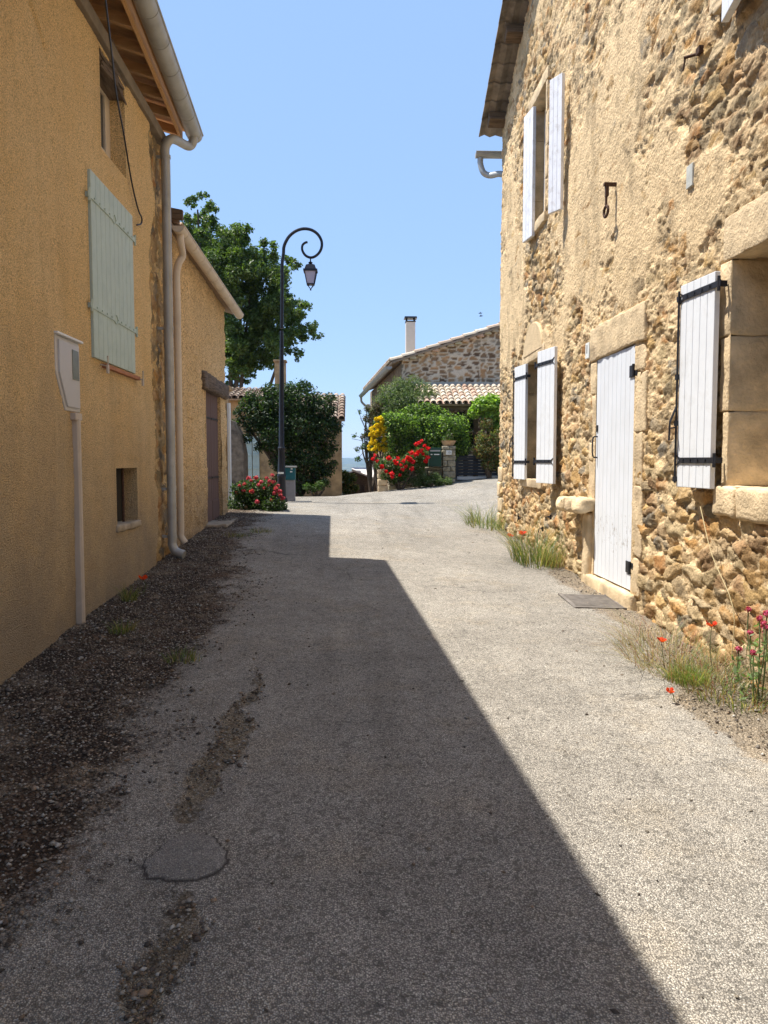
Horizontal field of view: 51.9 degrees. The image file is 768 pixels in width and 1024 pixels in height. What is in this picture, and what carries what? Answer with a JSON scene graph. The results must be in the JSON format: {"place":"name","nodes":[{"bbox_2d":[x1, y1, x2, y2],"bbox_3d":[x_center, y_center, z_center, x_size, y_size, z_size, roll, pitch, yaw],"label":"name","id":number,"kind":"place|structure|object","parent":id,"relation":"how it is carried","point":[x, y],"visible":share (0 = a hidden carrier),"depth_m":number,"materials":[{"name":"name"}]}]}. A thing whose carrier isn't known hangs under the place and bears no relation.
{"place":"outdoors","nodes":[
{"label":"outdoors","id":0,"kind":"place"},
{"bbox_2d":[158,0,502,457],"label":"sky","id":1,"kind":"structure","parent":0,"point":[355,123],"materials":[{"name":"blue"}]},
{"bbox_2d":[0,458,767,1023],"bbox_3d":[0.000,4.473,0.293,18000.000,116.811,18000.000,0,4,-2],"label":"ground","id":2,"kind":"structure","parent":0,"point":[676,938],"depth_m":3.38,"materials":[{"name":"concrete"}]},
{"bbox_2d":[0,0,203,684],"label":"ochre house","id":3,"kind":"structure","parent":2,"relation":"on","point":[85,260],"depth_m":6.46,"materials":[{"name":"paint"}]},
{"bbox_2d":[54,331,82,412],"bbox_3d":[-2.498,-1.055,6.023,0.230,0.563,0.549,0,4,-2],"label":"meter box","id":4,"kind":"object","parent":3,"relation":"attached to","point":[66,355],"visible":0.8,"depth_m":5.99,"materials":[{"name":"grey plastic"}]},
{"bbox_2d":[57,339,79,408],"bbox_3d":[-2.405,-1.047,6.034,0.023,0.485,0.424,0,4,-2],"label":"door","id":5,"kind":"structure","parent":4,"relation":"in","point":[68,354],"depth_m":6.02,"materials":[{"name":"grey plastic"}]},
{"bbox_2d":[70,413,85,623],"bbox_3d":[-2.425,0.063,6.225,0.090,1.674,0.150,0,4,-2],"label":"conduit","id":6,"kind":"object","parent":3,"relation":"attached to","point":[76,418],"visible":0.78,"depth_m":6.20,"materials":[{"name":"grey plastic"}]},
{"bbox_2d":[100,87,110,158],"bbox_3d":[-2.646,-3.629,7.219,0.058,0.861,0.762,0,4,-2],"label":"window","id":7,"kind":"structure","parent":3,"relation":"in","point":[104,101],"depth_m":7.46,"materials":[{"name":"beige plastic"}]},
{"bbox_2d":[116,468,121,520],"bbox_3d":[-2.630,-0.161,7.647,0.020,0.530,0.714,0,4,-2],"label":"window back","id":8,"kind":"structure","parent":3,"relation":"in","point":[118,470],"depth_m":7.83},
{"bbox_2d":[104,0,142,225],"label":"cable","id":9,"kind":"object","parent":3,"relation":"hanging from","point":[108,27],"visible":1,"depth_m":6.85,"materials":[{"name":"black rubber"}]},
{"bbox_2d":[102,619,138,635],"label":"weed","id":10,"kind":"object","parent":2,"relation":"on","point":[124,630],"visible":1,"depth_m":6.02,"materials":[{"name":"green plant"}]},
{"bbox_2d":[112,580,145,602],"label":"weed","id":11,"kind":"object","parent":2,"relation":"on","point":[133,597],"visible":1,"depth_m":7.03,"materials":[{"name":"green plant"}]},
{"bbox_2d":[138,575,147,593],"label":"poppy","id":12,"kind":"object","parent":2,"relation":"on","point":[144,577],"visible":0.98,"depth_m":7.30,"materials":[{"name":"red plant"}]},
{"bbox_2d":[154,641,201,663],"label":"weed","id":13,"kind":"object","parent":2,"relation":"on","point":[192,659],"visible":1,"depth_m":5.36,"materials":[{"name":"green plant"}]},
{"bbox_2d":[162,208,243,552],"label":"outbuilding","id":14,"kind":"structure","parent":2,"relation":"on","point":[203,300],"depth_m":11.29,"materials":[{"name":"paint"}]},
{"bbox_2d":[206,392,212,521],"bbox_3d":[-2.794,-0.861,12.424,0.052,2.174,0.664,0,4,-2],"label":"door leaf","id":15,"kind":"structure","parent":14,"relation":"in","point":[208,412],"depth_m":12.54,"materials":[{"name":"brown paint"}]},
{"bbox_2d":[210,395,219,519],"bbox_3d":[-2.822,-0.905,13.099,0.052,2.174,0.664,0,4,-2],"label":"door leaf","id":16,"kind":"structure","parent":14,"relation":"in","point":[213,399],"depth_m":13.07,"materials":[{"name":"brown paint"}]},
{"bbox_2d":[225,386,232,503],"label":"gate pier","id":17,"kind":"structure","parent":2,"relation":"on","point":[227,401],"depth_m":15.47,"materials":[{"name":"beige stone"}]},
{"bbox_2d":[227,403,231,501],"bbox_3d":[-3.026,-1.099,15.449,0.070,2.054,0.070,0,4,-2],"label":"rainwater pipe","id":18,"kind":"object","parent":17,"relation":"attached to","point":[229,441],"visible":0.79,"depth_m":15.41,"materials":[{"name":"metal"}]},
{"bbox_2d":[221,531,249,537],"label":"weed","id":19,"kind":"object","parent":2,"relation":"on","point":[235,535],"visible":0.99,"depth_m":11.12,"materials":[{"name":"green plant"}]},
{"bbox_2d":[231,420,247,495],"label":"stone buttress","id":20,"kind":"structure","parent":2,"relation":"on","point":[239,462],"depth_m":19.63,"materials":[{"name":"grey stone"}]},
{"bbox_2d":[181,191,324,389],"bbox_3d":[-5.252,-5.887,31.225,5.846,12.827,5.395,0,4,-2],"label":"broadleaf tree","id":21,"kind":"object","parent":2,"relation":"on","point":[241,271],"visible":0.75,"depth_m":29.91,"materials":[{"name":"green plant"}]},
{"bbox_2d":[227,473,287,511],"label":"valerian bush","id":22,"kind":"object","parent":2,"relation":"on","point":[255,492],"visible":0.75,"depth_m":14.70,"materials":[{"name":"green plant"}]},
{"bbox_2d":[250,527,271,532],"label":"weed","id":23,"kind":"object","parent":2,"relation":"on","point":[256,531],"visible":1,"depth_m":11.62,"materials":[{"name":"green plant"}]},
{"bbox_2d":[229,360,345,496],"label":"house","id":24,"kind":"structure","parent":2,"relation":"on","point":[258,463],"depth_m":22.89,"materials":[{"name":"concrete"}]},
{"bbox_2d":[232,378,343,496],"bbox_3d":[-2.428,-1.847,20.166,2.878,3.182,1.275,0,4,-2],"label":"bush","id":25,"kind":"object","parent":2,"relation":"on","point":[263,414],"visible":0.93,"depth_m":19.96,"materials":[{"name":"green plant"}]},
{"bbox_2d":[285,466,296,500],"bbox_3d":[-2.059,-0.571,17.234,0.313,0.863,0.270,0,4,-2],"label":"waste bag dispenser","id":26,"kind":"object","parent":2,"relation":"on","point":[290,472],"visible":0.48,"depth_m":17.15,"materials":[{"name":"grey metal"}]},
{"bbox_2d":[277,227,322,501],"bbox_3d":[-1.804,-3.078,16.774,1.050,5.831,0.295,0,4,-2],"label":"street lamp","id":27,"kind":"object","parent":2,"relation":"on","point":[310,270],"visible":0.98,"depth_m":16.69,"materials":[{"name":"black metal"}]},
{"bbox_2d":[302,477,328,496],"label":"corner ivy","id":28,"kind":"object","parent":2,"relation":"on","point":[322,484],"visible":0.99,"depth_m":19.53,"materials":[{"name":"green plant"}]},
{"bbox_2d":[342,470,359,494],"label":"bush","id":29,"kind":"object","parent":2,"relation":"on","point":[348,481],"visible":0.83,"depth_m":24.89,"materials":[{"name":"green plant"}]},
{"bbox_2d":[348,467,375,494],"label":"garden shed","id":30,"kind":"structure","parent":2,"relation":"on","point":[362,480],"depth_m":26.98,"materials":[{"name":"brown wood"}]},
{"bbox_2d":[351,401,386,491],"bbox_3d":[-0.387,-1.658,20.741,0.948,2.541,0.561,0,4,-2],"label":"smoke bush","id":31,"kind":"object","parent":2,"relation":"on","point":[367,438],"visible":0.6,"depth_m":20.66,"materials":[{"name":"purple plant"}]},
{"bbox_2d":[367,415,387,490],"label":"broom bush","id":32,"kind":"object","parent":2,"relation":"on","point":[376,431],"visible":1,"depth_m":19.82,"materials":[{"name":"yellow plant"}]},
{"bbox_2d":[377,469,387,491],"bbox_3d":[-0.038,-0.609,19.358,0.248,0.884,0.333,0,4,-2],"label":"stone post","id":33,"kind":"object","parent":2,"relation":"on","point":[382,484],"visible":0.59,"depth_m":19.20,"materials":[{"name":"stone"}]},
{"bbox_2d":[371,439,430,489],"bbox_3d":[0.393,-1.103,19.245,1.463,1.353,0.650,0,4,-2],"label":"rose bush","id":34,"kind":"object","parent":2,"relation":"on","point":[412,460],"visible":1,"depth_m":19.17,"materials":[{"name":"red plant"}]},
{"bbox_2d":[367,375,438,460],"bbox_3d":[0.529,-2.087,20.849,1.998,3.103,1.118,0,4,-2],"label":"olive bush","id":35,"kind":"object","parent":2,"relation":"on","point":[399,395],"visible":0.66,"depth_m":20.71,"materials":[{"name":"green plant"}]},
{"bbox_2d":[388,467,441,489],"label":"wall","id":36,"kind":"structure","parent":2,"relation":"on","point":[409,485],"depth_m":19.63,"materials":[{"name":"beige stone"}]},
{"bbox_2d":[428,448,440,466],"bbox_3d":[1.257,-1.361,19.600,0.303,0.464,0.345,0,4,-2],"label":"letter box","id":37,"kind":"object","parent":36,"relation":"on","point":[434,454],"visible":0.81,"depth_m":19.44,"materials":[{"name":"green metal"}]},
{"bbox_2d":[380,402,472,470],"bbox_3d":[1.097,-1.711,20.183,2.462,2.249,1.008,0,4,-2],"label":"hedge","id":38,"kind":"object","parent":2,"relation":"on","point":[397,424],"visible":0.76,"depth_m":20.00,"materials":[{"name":"green plant"}]},
{"bbox_2d":[359,316,500,485],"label":"gable house","id":39,"kind":"structure","parent":2,"relation":"on","point":[461,372],"depth_m":21.95,"materials":[{"name":"stone"}]},
{"bbox_2d":[467,392,500,468],"bbox_3d":[2.708,-1.927,20.239,1.166,2.294,0.587,0,4,-2],"label":"vine","id":40,"kind":"object","parent":39,"relation":"attached to","point":[488,406],"visible":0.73,"depth_m":20.07,"materials":[{"name":"green plant"}]},
{"bbox_2d":[410,470,452,487],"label":"bush","id":41,"kind":"object","parent":2,"relation":"on","point":[431,480],"visible":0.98,"depth_m":19.25,"materials":[{"name":"green plant"}]},
{"bbox_2d":[441,446,455,483],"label":"gate pillar","id":42,"kind":"structure","parent":2,"relation":"on","point":[448,453],"depth_m":19.54,"materials":[{"name":"grey stone"}]},
{"bbox_2d":[441,440,455,445],"bbox_3d":[1.609,-1.714,19.684,0.390,0.130,0.390,0,4,-2],"label":"plant bowl","id":43,"kind":"object","parent":42,"relation":"on","point":[448,443],"visible":1,"depth_m":19.56,"materials":[{"name":"stone"}]},
{"bbox_2d":[442,430,453,440],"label":"potted plant","id":44,"kind":"object","parent":43,"relation":"in","point":[446,436],"visible":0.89,"depth_m":19.64,"materials":[{"name":"green plant"}]},
{"bbox_2d":[455,410,472,475],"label":"garden shrub","id":45,"kind":"object","parent":2,"relation":"on","point":[471,427],"visible":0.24,"depth_m":20.84,"materials":[{"name":"green plant"}]},
{"bbox_2d":[445,499,506,530],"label":"grass tuft","id":46,"kind":"object","parent":2,"relation":"on","point":[479,522],"visible":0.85,"depth_m":13.73,"materials":[{"name":"green plant"}]},
{"bbox_2d":[456,455,497,479],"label":"driveway gate","id":47,"kind":"structure","parent":2,"relation":"on","point":[458,467],"depth_m":20.27,"materials":[{"name":"metal"}]},
{"bbox_2d":[471,418,499,478],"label":"nandina bush","id":48,"kind":"object","parent":2,"relation":"on","point":[487,452],"visible":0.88,"depth_m":19.89,"materials":[{"name":"green plant"}]},
{"bbox_2d":[481,515,569,569],"bbox_3d":[1.956,0.359,9.975,1.657,0.620,2.009,0,4,-2],"label":"grass tuft","id":49,"kind":"object","parent":2,"relation":"on","point":[516,549],"visible":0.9,"depth_m":9.82,"materials":[{"name":"green plant"}]},
{"bbox_2d":[539,547,565,567],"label":"grass tuft","id":50,"kind":"object","parent":2,"relation":"on","point":[561,561],"visible":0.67,"depth_m":9.68,"materials":[{"name":"green plant"}]},
{"bbox_2d":[581,513,592,581],"bbox_3d":[2.256,0.445,8.659,0.143,0.883,0.231,0,4,-2],"label":"stone prop","id":51,"kind":"object","parent":2,"relation":"on","point":[587,543],"visible":0.52,"depth_m":8.57,"materials":[{"name":"stone"}]},
{"bbox_2d":[558,593,626,609],"bbox_3d":[2.009,0.865,7.619,0.506,0.066,0.610,0,4,-2],"label":"drain grate","id":52,"kind":"object","parent":2,"relation":"on","point":[582,601],"visible":0.98,"depth_m":7.59,"materials":[{"name":"metal"}]},
{"bbox_2d":[475,0,767,693],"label":"stone house","id":53,"kind":"structure","parent":2,"relation":"on","point":[634,363],"depth_m":7.07,"materials":[{"name":"stone"}]},
{"bbox_2d":[543,110,545,211],"bbox_3d":[2.359,-4.899,10.981,0.058,1.700,0.900,0,4,-2],"label":"window","id":54,"kind":"structure","parent":53,"relation":"in","point":[545,110],"depth_m":11.39,"materials":[{"name":"white paint"}]},
{"bbox_2d":[556,496,594,513],"bbox_3d":[2.155,-0.080,8.822,0.332,0.206,0.808,0,4,-2],"label":"stone ledge","id":55,"kind":"object","parent":53,"relation":"attached to","point":[579,504],"visible":0.91,"depth_m":8.49,"materials":[{"name":"stone"}]},
{"bbox_2d":[602,182,616,217],"bbox_3d":[2.238,-3.053,7.737,0.170,0.337,0.158,0,4,-2],"label":"iron hook","id":56,"kind":"object","parent":53,"relation":"attached to","point":[606,185],"visible":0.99,"depth_m":7.71,"materials":[{"name":"brown metal"}]},
{"bbox_2d":[592,345,637,589],"bbox_3d":[2.298,-0.433,7.825,0.158,2.273,1.179,0,4,-2],"label":"door","id":57,"kind":"structure","parent":53,"relation":"in","point":[616,373],"depth_m":7.80,"materials":[{"name":"white paint"}]},
{"bbox_2d":[682,45,703,70],"bbox_3d":[2.321,-3.396,5.895,0.193,0.121,0.089,2,4,32],"label":"iron pin","id":58,"kind":"object","parent":53,"relation":"attached to","point":[699,50],"visible":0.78,"depth_m":5.89,"materials":[{"name":"brown metal"}]},
{"bbox_2d":[542,604,767,691],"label":"grass tuft","id":59,"kind":"object","parent":2,"relation":"on","point":[635,655],"visible":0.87,"depth_m":5.70,"materials":[{"name":"beige plant"}]},
{"bbox_2d":[657,637,666,667],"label":"poppy","id":60,"kind":"object","parent":2,"relation":"on","point":[661,639],"visible":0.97,"depth_m":5.34,"materials":[{"name":"red plant"}]},
{"bbox_2d":[666,687,674,701],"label":"poppy","id":61,"kind":"object","parent":2,"relation":"on","point":[670,691],"visible":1,"depth_m":4.72,"materials":[{"name":"red plant"}]},
{"bbox_2d":[656,658,717,686],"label":"grass tuft","id":62,"kind":"object","parent":2,"relation":"on","point":[677,676],"visible":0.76,"depth_m":5.15,"materials":[{"name":"green plant"}]},
{"bbox_2d":[637,635,767,715],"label":"grass tuft","id":63,"kind":"object","parent":2,"relation":"on","point":[730,688],"visible":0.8,"depth_m":5.01,"materials":[{"name":"green plant"}]},
{"bbox_2d":[706,620,716,678],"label":"poppy","id":64,"kind":"object","parent":2,"relation":"on","point":[714,623],"visible":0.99,"depth_m":5.17,"materials":[{"name":"red plant"}]},
{"bbox_2d":[700,506,734,659],"bbox_3d":[2.288,0.472,5.459,0.026,0.996,0.511,0,4,-5],"label":"dry stalk","id":65,"kind":"object","parent":2,"relation":"on","point":[723,582],"visible":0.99,"depth_m":5.33,"materials":[{"name":"plant"}]},
{"bbox_2d":[726,606,767,703],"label":"valerian plant","id":66,"kind":"object","parent":2,"relation":"on","point":[753,653],"visible":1,"depth_m":4.70,"materials":[{"name":"green plant"}]},
{"bbox_2d":[0,513,767,1023],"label":"gravel","id":67,"kind":"structure","parent":0,"point":[138,993],"depth_m":4.12,"materials":[{"name":"grey gravel"}]}
]}

